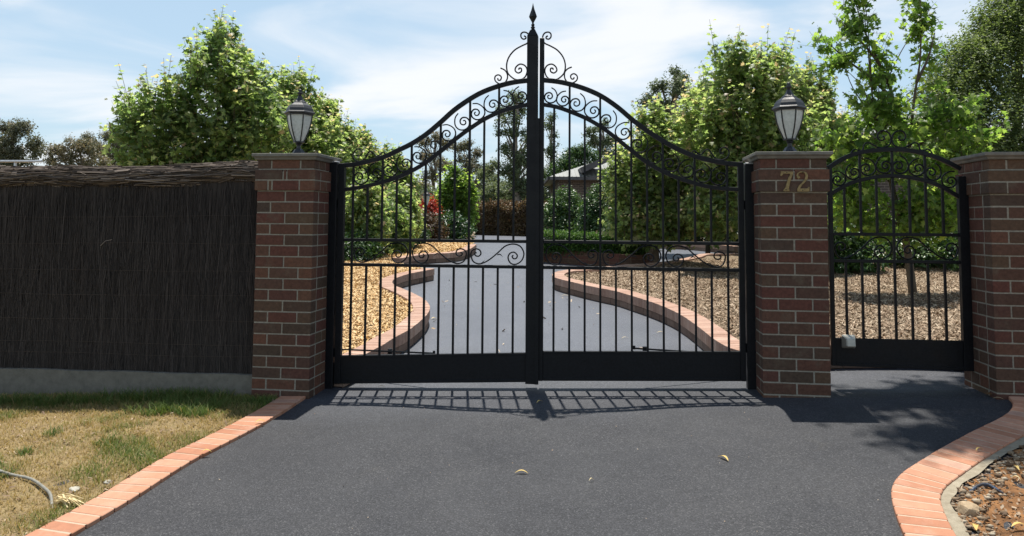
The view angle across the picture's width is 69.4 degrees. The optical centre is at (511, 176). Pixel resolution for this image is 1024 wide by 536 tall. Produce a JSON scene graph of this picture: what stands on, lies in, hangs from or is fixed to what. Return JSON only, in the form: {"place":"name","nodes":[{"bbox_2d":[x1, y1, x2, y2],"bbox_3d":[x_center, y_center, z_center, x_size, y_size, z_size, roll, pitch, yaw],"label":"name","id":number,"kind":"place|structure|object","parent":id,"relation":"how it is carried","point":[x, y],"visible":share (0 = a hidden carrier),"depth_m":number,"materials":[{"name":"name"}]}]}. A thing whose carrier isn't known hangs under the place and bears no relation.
{"place":"outdoors","nodes":[
{"label":"outdoors","id":0,"kind":"place"},
{"bbox_2d":[0,160,42,165],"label":"metal rail","id":1,"kind":"object","parent":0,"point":[15,162],"visible":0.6,"depth_m":8.14,"materials":[{"name":"grey metal"}]},
{"bbox_2d":[0,391,278,535],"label":"lawn ground","id":2,"kind":"structure","parent":0,"point":[37,487],"depth_m":4.58,"materials":[{"name":"green plant"}]},
{"bbox_2d":[0,469,53,507],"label":"grey conduit","id":3,"kind":"object","parent":2,"relation":"on","point":[46,489],"visible":0.95,"depth_m":4.11,"materials":[{"name":"grey plastic"}]},
{"bbox_2d":[54,493,83,508],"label":"bark strips","id":4,"kind":"object","parent":2,"relation":"on","point":[63,498],"visible":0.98,"depth_m":3.85,"materials":[{"name":"beige plant"}]},
{"bbox_2d":[69,486,79,491],"bbox_3d":[-2.390,1.710,4.040,0.072,0.025,0.050,-1,-4,25],"label":"stone","id":5,"kind":"object","parent":2,"relation":"on","point":[74,488],"visible":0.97,"depth_m":4.03,"materials":[{"name":"white stone"}]},
{"bbox_2d":[0,385,234,479],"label":"tall grass","id":6,"kind":"structure","parent":2,"relation":"on","point":[137,396],"depth_m":5.67,"materials":[{"name":"green plant"}]},
{"bbox_2d":[0,160,257,395],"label":"brushwood fence","id":7,"kind":"object","parent":2,"relation":"on","point":[115,277],"visible":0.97,"depth_m":6.08,"materials":[{"name":"wood"}]},
{"bbox_2d":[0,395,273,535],"bbox_3d":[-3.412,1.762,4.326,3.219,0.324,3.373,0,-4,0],"label":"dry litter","id":8,"kind":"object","parent":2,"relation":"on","point":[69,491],"visible":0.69,"depth_m":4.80,"materials":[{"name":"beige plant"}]},
{"bbox_2d":[342,260,421,353],"bbox_3d":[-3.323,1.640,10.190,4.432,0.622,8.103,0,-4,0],"label":"straw mulch","id":9,"kind":"object","parent":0,"point":[361,272],"visible":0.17,"depth_m":9.26,"materials":[{"name":"beige gravel"}]},
{"bbox_2d":[99,4,295,166],"bbox_3d":[-5.284,-0.593,12.668,3.524,4.684,2.284,0,-4,0],"label":"maple tree","id":10,"kind":"object","parent":9,"relation":"on","point":[245,108],"visible":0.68,"depth_m":12.20,"materials":[{"name":"green plant"}]},
{"bbox_2d":[345,242,472,261],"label":"straw mulch","id":11,"kind":"object","parent":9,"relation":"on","point":[449,247],"visible":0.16,"depth_m":16.91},
{"bbox_2d":[0,0,1023,200],"label":"sky","id":12,"kind":"structure","parent":0,"point":[398,67],"materials":[{"name":"blue"}]},
{"bbox_2d":[43,235,1023,535],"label":"asphalt driveway","id":13,"kind":"structure","parent":0,"point":[425,459],"depth_m":4.38,"materials":[{"name":"grey asphalt"}]},
{"bbox_2d":[25,396,305,535],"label":"brick edging","id":14,"kind":"object","parent":13,"relation":"on","point":[105,504],"visible":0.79,"depth_m":4.18,"materials":[{"name":"orange brick"}]},
{"bbox_2d":[334,268,434,387],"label":"garden kerb","id":15,"kind":"structure","parent":13,"relation":"on","point":[416,315],"depth_m":8.06,"materials":[{"name":"brick"}]},
{"bbox_2d":[422,191,430,214],"bbox_3d":[-2.575,1.245,22.165,0.260,1.640,0.225,0,-4,0],"label":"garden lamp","id":16,"kind":"object","parent":13,"relation":"on","point":[428,195],"visible":0.36,"depth_m":22.16,"materials":[{"name":"metal"}]},
{"bbox_2d":[391,244,475,263],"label":"garden kerb","id":17,"kind":"structure","parent":13,"relation":"on","point":[439,258],"depth_m":15.51,"materials":[{"name":"brick"}]},
{"bbox_2d":[432,281,641,351],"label":"leaf litter","id":18,"kind":"object","parent":13,"relation":"on","point":[523,301],"visible":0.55,"depth_m":9.06,"materials":[{"name":"brown plant"}]},
{"bbox_2d":[544,250,652,265],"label":"island wall","id":19,"kind":"structure","parent":13,"relation":"on","point":[585,258],"depth_m":15.05,"materials":[{"name":"brick"}]},
{"bbox_2d":[544,228,652,258],"bbox_3d":[1.692,1.398,15.521,2.640,0.670,0.960,-2,-4,29],"label":"hedge","id":20,"kind":"object","parent":19,"relation":"on","point":[579,235],"visible":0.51,"depth_m":15.29,"materials":[{"name":"green plant"}]},
{"bbox_2d":[601,253,737,270],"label":"garden kerb","id":21,"kind":"structure","parent":13,"relation":"on","point":[700,256],"depth_m":14.35,"materials":[{"name":"brick"}]},
{"bbox_2d":[660,245,737,252],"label":"garden kerb","id":22,"kind":"structure","parent":13,"relation":"on","point":[732,249],"depth_m":18.79,"materials":[{"name":"brick"}]},
{"bbox_2d":[552,269,949,370],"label":"garden kerb","id":23,"kind":"structure","parent":13,"relation":"on","point":[720,336],"depth_m":8.78,"materials":[{"name":"brick"}]},
{"bbox_2d":[742,151,832,397],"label":"brick pillar","id":24,"kind":"structure","parent":13,"relation":"on","point":[792,316],"depth_m":5.37,"materials":[{"name":"brick"}]},
{"bbox_2d":[744,163,756,388],"bbox_3d":[1.835,0.833,5.685,0.073,1.877,0.073,0,-4,7],"label":"gate post","id":25,"kind":"object","parent":24,"relation":"attached to","point":[750,295],"visible":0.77,"depth_m":5.66,"materials":[{"name":"black metal"}]},
{"bbox_2d":[538,31,746,380],"bbox_3d":[1.087,0.223,5.923,1.742,2.798,0.432,0,-4,0],"label":"gate leaf","id":26,"kind":"object","parent":25,"relation":"attached to","point":[646,364],"visible":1,"depth_m":5.79,"materials":[{"name":"black paint"}]},
{"bbox_2d":[772,82,806,150],"bbox_3d":[2.126,-0.446,5.672,0.234,0.555,0.252,0,-4,0],"label":"pillar lantern","id":27,"kind":"object","parent":24,"relation":"on","point":[789,107],"visible":0.94,"depth_m":5.62,"materials":[{"name":"metal"}]},
{"bbox_2d":[780,171,809,191],"bbox_3d":[2.062,0.038,5.390,0.204,0.149,0.010,0,-4,7],"label":"house number","id":28,"kind":"object","parent":24,"relation":"attached to","point":[799,189],"visible":1,"depth_m":5.39,"materials":[{"name":"gold metal"}]},
{"bbox_2d":[891,396,1023,535],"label":"brick edging","id":29,"kind":"object","parent":13,"relation":"on","point":[918,488],"visible":0.83,"depth_m":3.91,"materials":[{"name":"orange brick"}]},
{"bbox_2d":[941,437,1023,535],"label":"concrete haunch","id":30,"kind":"object","parent":13,"relation":"on","point":[953,518],"visible":0.95,"depth_m":3.75,"materials":[{"name":"grey concrete"}]},
{"bbox_2d":[951,392,1023,535],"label":"bare soil","id":31,"kind":"structure","parent":0,"point":[1013,501],"depth_m":3.57,"materials":[{"name":"brown soil"}]},
{"bbox_2d":[957,501,979,515],"bbox_3d":[2.162,1.584,3.503,0.095,0.078,0.079,-1,-4,26],"label":"rock","id":32,"kind":"object","parent":31,"relation":"on","point":[967,508],"visible":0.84,"depth_m":3.49,"materials":[{"name":"stone"}]},
{"bbox_2d":[969,482,1003,493],"bbox_3d":[2.371,1.576,3.712,0.198,0.057,0.074,0,-4,7],"label":"blue pipe","id":33,"kind":"object","parent":31,"relation":"on","point":[975,487],"visible":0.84,"depth_m":3.72,"materials":[{"name":"plastic"}]},
{"bbox_2d":[951,444,1023,535],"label":"rubble","id":34,"kind":"object","parent":31,"relation":"on","point":[978,500],"visible":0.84,"depth_m":3.68,"materials":[{"name":"brown stone"}]},
{"bbox_3d":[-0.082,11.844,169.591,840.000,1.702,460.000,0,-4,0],"label":"ground","id":35,"kind":"structure","parent":0,"visible":0},
{"bbox_2d":[0,117,51,166],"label":"gum tree","id":36,"kind":"object","parent":35,"relation":"on","point":[10,139],"visible":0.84,"depth_m":45.51,"materials":[{"name":"green plant"}]},
{"bbox_2d":[40,132,114,166],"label":"gum tree","id":37,"kind":"object","parent":35,"relation":"on","point":[82,149],"visible":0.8,"depth_m":55.65,"materials":[{"name":"green plant"}]},
{"bbox_2d":[79,130,130,165],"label":"gum tree","id":38,"kind":"object","parent":35,"relation":"on","point":[106,136],"visible":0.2,"depth_m":63.70,"materials":[{"name":"green plant"}]},
{"bbox_2d":[251,153,341,398],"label":"brick pillar","id":39,"kind":"structure","parent":35,"relation":"on","point":[290,303],"depth_m":5.81,"materials":[{"name":"brick"}]},
{"bbox_2d":[284,89,314,152],"bbox_3d":[-1.756,-0.446,6.109,0.253,0.555,0.227,0,-4,0],"label":"pillar lantern","id":40,"kind":"object","parent":39,"relation":"on","point":[299,112],"visible":0.94,"depth_m":6.05,"materials":[{"name":"metal"}]},
{"bbox_2d":[324,161,339,388],"bbox_3d":[-1.492,0.875,6.116,0.078,2.002,0.078,0,-4,7],"label":"gate post","id":41,"kind":"object","parent":39,"relation":"attached to","point":[331,289],"visible":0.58,"depth_m":6.08,"materials":[{"name":"black metal"}]},
{"bbox_2d":[334,5,539,384],"bbox_3d":[-0.711,0.142,6.086,1.869,3.114,0.410,-1,-4,20],"label":"gate leaf","id":42,"kind":"object","parent":41,"relation":"attached to","point":[423,366],"visible":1,"depth_m":5.99,"materials":[{"name":"black paint"}]},
{"bbox_2d":[416,182,441,206],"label":"gum tree","id":43,"kind":"object","parent":35,"relation":"on","point":[428,190],"visible":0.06,"depth_m":43.64,"materials":[{"name":"green plant"}]},
{"bbox_2d":[415,129,456,189],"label":"gum tree","id":44,"kind":"object","parent":35,"relation":"on","point":[432,172],"visible":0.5,"depth_m":61.78,"materials":[{"name":"green plant"}]},
{"bbox_2d":[450,137,495,191],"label":"gum tree","id":45,"kind":"object","parent":35,"relation":"on","point":[463,146],"visible":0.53,"depth_m":58.01,"materials":[{"name":"green plant"}]},
{"bbox_2d":[473,157,506,202],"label":"gum tree","id":46,"kind":"object","parent":35,"relation":"on","point":[490,176],"visible":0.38,"depth_m":51.92,"materials":[{"name":"green plant"}]},
{"bbox_2d":[478,179,525,201],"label":"gum tree","id":47,"kind":"object","parent":35,"relation":"on","point":[490,187],"visible":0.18,"depth_m":49.60,"materials":[{"name":"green plant"}]},
{"bbox_2d":[472,198,557,235],"bbox_3d":[-0.141,2.123,36.187,5.392,2.388,1.882,-3,-5,43],"label":"hedge","id":48,"kind":"object","parent":35,"relation":"on","point":[505,217],"visible":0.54,"depth_m":35.49,"materials":[{"name":"orange plant"}]},
{"bbox_2d":[492,88,546,203],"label":"gum tree","id":49,"kind":"object","parent":35,"relation":"on","point":[506,148],"visible":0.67,"depth_m":41.70,"materials":[{"name":"green plant"}]},
{"bbox_2d":[544,111,563,203],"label":"gum tree","id":50,"kind":"object","parent":35,"relation":"on","point":[548,126],"visible":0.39,"depth_m":48.10,"materials":[{"name":"green plant"}]},
{"bbox_2d":[544,141,604,179],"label":"gum tree","id":51,"kind":"object","parent":35,"relation":"on","point":[577,156],"visible":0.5,"depth_m":44.98,"materials":[{"name":"green plant"}]},
{"bbox_2d":[544,148,648,230],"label":"brick house","id":52,"kind":"structure","parent":35,"relation":"on","point":[577,177],"depth_m":36.04,"materials":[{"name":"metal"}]},
{"bbox_2d":[581,117,618,156],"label":"gum tree","id":53,"kind":"object","parent":35,"relation":"on","point":[606,142],"visible":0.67,"depth_m":55.09,"materials":[{"name":"green plant"}]},
{"bbox_2d":[565,252,960,340],"bbox_3d":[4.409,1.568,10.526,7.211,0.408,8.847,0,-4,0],"label":"bark mulch","id":54,"kind":"object","parent":35,"relation":"on","point":[871,282],"visible":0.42,"depth_m":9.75,"materials":[{"name":"beige gravel"}]},
{"bbox_2d":[655,60,739,252],"bbox_3d":[4.695,-0.457,17.590,2.998,4.636,2.300,0,-4,0],"label":"maple tree","id":55,"kind":"object","parent":54,"relation":"on","point":[700,85],"visible":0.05,"depth_m":17.59,"materials":[{"name":"green plant"}]},
{"bbox_2d":[665,19,834,249],"bbox_3d":[4.215,-0.488,13.241,3.214,4.626,2.208,2,-4,-20],"label":"maple tree","id":56,"kind":"object","parent":54,"relation":"on","point":[724,120],"visible":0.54,"depth_m":12.90,"materials":[{"name":"green plant"}]},
{"bbox_2d":[741,43,870,218],"bbox_3d":[6.354,-0.526,16.215,3.135,4.781,2.184,2,-4,-17],"label":"maple tree","id":57,"kind":"object","parent":54,"relation":"on","point":[807,88],"visible":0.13,"depth_m":15.92,"materials":[{"name":"green plant"}]},
{"bbox_2d":[827,220,890,274],"bbox_3d":[5.957,1.188,13.081,1.637,1.385,1.466,0,-4,0],"label":"shrub","id":58,"kind":"object","parent":54,"relation":"on","point":[853,244],"visible":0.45,"depth_m":12.75,"materials":[{"name":"green plant"}]},
{"bbox_2d":[800,0,1012,292],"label":"maple tree","id":59,"kind":"object","parent":54,"relation":"on","point":[889,108],"visible":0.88,"depth_m":9.70,"materials":[{"name":"green plant"}]},
{"bbox_2d":[878,215,958,270],"bbox_3d":[7.826,1.213,13.871,2.117,1.348,1.976,0,-4,0],"label":"shrub","id":60,"kind":"object","parent":54,"relation":"on","point":[925,254],"visible":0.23,"depth_m":13.42,"materials":[{"name":"green plant"}]},
{"bbox_2d":[899,0,1023,237],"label":"broad tree","id":61,"kind":"object","parent":54,"relation":"on","point":[975,55],"visible":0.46,"depth_m":15.08,"materials":[{"name":"green plant"}]},
{"bbox_2d":[836,115,1022,239],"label":"garage","id":62,"kind":"structure","parent":35,"relation":"on","point":[883,186],"depth_m":24.53,"materials":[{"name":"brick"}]},
{"bbox_2d":[950,152,1023,399],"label":"brick pillar","id":63,"kind":"structure","parent":35,"relation":"on","point":[995,186],"depth_m":5.18,"materials":[{"name":"brick"}]},
{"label":"mulch bed","id":64,"kind":"structure","parent":35,"relation":"on","visible":0},
{"bbox_2d":[259,56,356,186],"bbox_3d":[-4.800,-0.491,16.233,3.028,4.554,2.242,0,-4,0],"label":"maple tree","id":65,"kind":"object","parent":64,"relation":"on","point":[320,138],"visible":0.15,"depth_m":16.11,"materials":[{"name":"green plant"}]},
{"bbox_2d":[310,93,372,194],"bbox_3d":[-5.116,-0.179,20.078,3.006,4.184,2.163,0,-4,0],"label":"maple tree","id":66,"kind":"object","parent":64,"relation":"on","point":[332,103],"visible":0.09,"depth_m":19.92,"materials":[{"name":"green plant"}]},
{"bbox_2d":[344,227,384,260],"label":"shrub","id":67,"kind":"object","parent":64,"relation":"on","point":[370,249],"visible":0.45,"depth_m":14.27,"materials":[{"name":"green plant"}]},
{"bbox_2d":[345,170,393,255],"bbox_3d":[-3.100,0.911,15.110,1.359,2.082,1.386,2,-4,-28],"label":"shrub","id":68,"kind":"object","parent":64,"relation":"on","point":[374,220],"visible":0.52,"depth_m":14.88,"materials":[{"name":"green plant"}]},
{"bbox_2d":[343,122,396,195],"bbox_3d":[-4.441,0.205,21.524,2.369,3.589,1.856,0,-4,0],"label":"maple tree","id":69,"kind":"object","parent":64,"relation":"on","point":[366,136],"visible":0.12,"depth_m":21.34,"materials":[{"name":"green plant"}]},
{"bbox_2d":[383,192,418,252],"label":"shrub","id":70,"kind":"object","parent":64,"relation":"on","point":[403,227],"visible":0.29,"depth_m":15.88,"materials":[{"name":"green plant"}]},
{"bbox_2d":[380,142,423,208],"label":"maple tree","id":71,"kind":"object","parent":64,"relation":"on","point":[415,183],"visible":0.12,"depth_m":24.82,"materials":[{"name":"green plant"}]},
{"bbox_2d":[384,180,426,245],"bbox_3d":[-2.747,0.992,17.336,1.506,1.872,1.408,0,-4,0],"label":"shrub","id":72,"kind":"object","parent":64,"relation":"on","point":[404,195],"visible":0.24,"depth_m":17.25,"materials":[{"name":"green plant"}]},
{"bbox_2d":[415,221,433,243],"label":"shrub","id":73,"kind":"object","parent":64,"relation":"on","point":[422,234],"visible":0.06,"depth_m":18.46,"materials":[{"name":"green plant"}]},
{"bbox_2d":[419,193,443,216],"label":"shrub","id":74,"kind":"object","parent":64,"relation":"on","point":[431,205],"visible":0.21,"depth_m":23.38,"materials":[{"name":"red plant"}]},
{"bbox_2d":[421,209,449,238],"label":"shrub","id":75,"kind":"object","parent":64,"relation":"on","point":[431,222],"visible":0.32,"depth_m":19.91,"materials":[{"name":"green plant"}]},
{"bbox_2d":[429,160,480,231],"bbox_3d":[-2.110,0.860,27.067,1.998,3.009,1.534,0,-4,0],"label":"shrub","id":76,"kind":"object","parent":64,"relation":"on","point":[447,185],"visible":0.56,"depth_m":26.72,"materials":[{"name":"green plant"}]},
{"bbox_2d":[435,206,477,238],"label":"shrub","id":77,"kind":"object","parent":64,"relation":"on","point":[461,229],"visible":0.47,"depth_m":21.21,"materials":[{"name":"green plant"}]},
{"bbox_2d":[596,92,714,261],"bbox_3d":[2.774,0.115,14.208,2.389,3.409,1.964,0,-4,0],"label":"shrub","id":78,"kind":"object","parent":64,"relation":"on","point":[651,121],"visible":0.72,"depth_m":13.85,"materials":[{"name":"green plant"}]},
{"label":"garden soil","id":79,"kind":"structure","parent":0,"visible":0},
{"bbox_2d":[544,184,586,232],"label":"shrub","id":80,"kind":"object","parent":79,"relation":"on","point":[561,214],"visible":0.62,"depth_m":26.54,"materials":[{"name":"green plant"}]},
{"bbox_2d":[570,182,612,232],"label":"shrub","id":81,"kind":"object","parent":79,"relation":"on","point":[592,208],"visible":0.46,"depth_m":24.66,"materials":[{"name":"green plant"}]},
{"bbox_2d":[635,63,693,121],"bbox_3d":[6.935,-1.105,32.967,2.434,7.958,2.194,-2,-5,38],"label":"gum tree","id":82,"kind":"object","parent":79,"relation":"on","point":[675,88],"visible":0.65,"depth_m":33.03,"materials":[{"name":"green plant"}]},
{"bbox_2d":[685,231,713,241],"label":"shrub","id":83,"kind":"object","parent":79,"relation":"on","point":[700,239],"visible":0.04,"depth_m":21.10,"materials":[{"name":"green plant"}]},
{"bbox_2d":[704,225,737,241],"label":"shrub","id":84,"kind":"object","parent":79,"relation":"on","point":[730,240],"visible":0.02,"depth_m":19.51,"materials":[{"name":"green plant"}]},
{"bbox_3d":[3.437,0.837,5.476,0.077,1.665,0.078,0,-4,0],"label":"gate post","id":85,"kind":"object","parent":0,"visible":0},
{"bbox_2d":[827,130,973,370],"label":"side gate","id":86,"kind":"structure","parent":85,"relation":"attached to","point":[847,349],"depth_m":5.54,"materials":[{"name":"black metal"}]}
]}

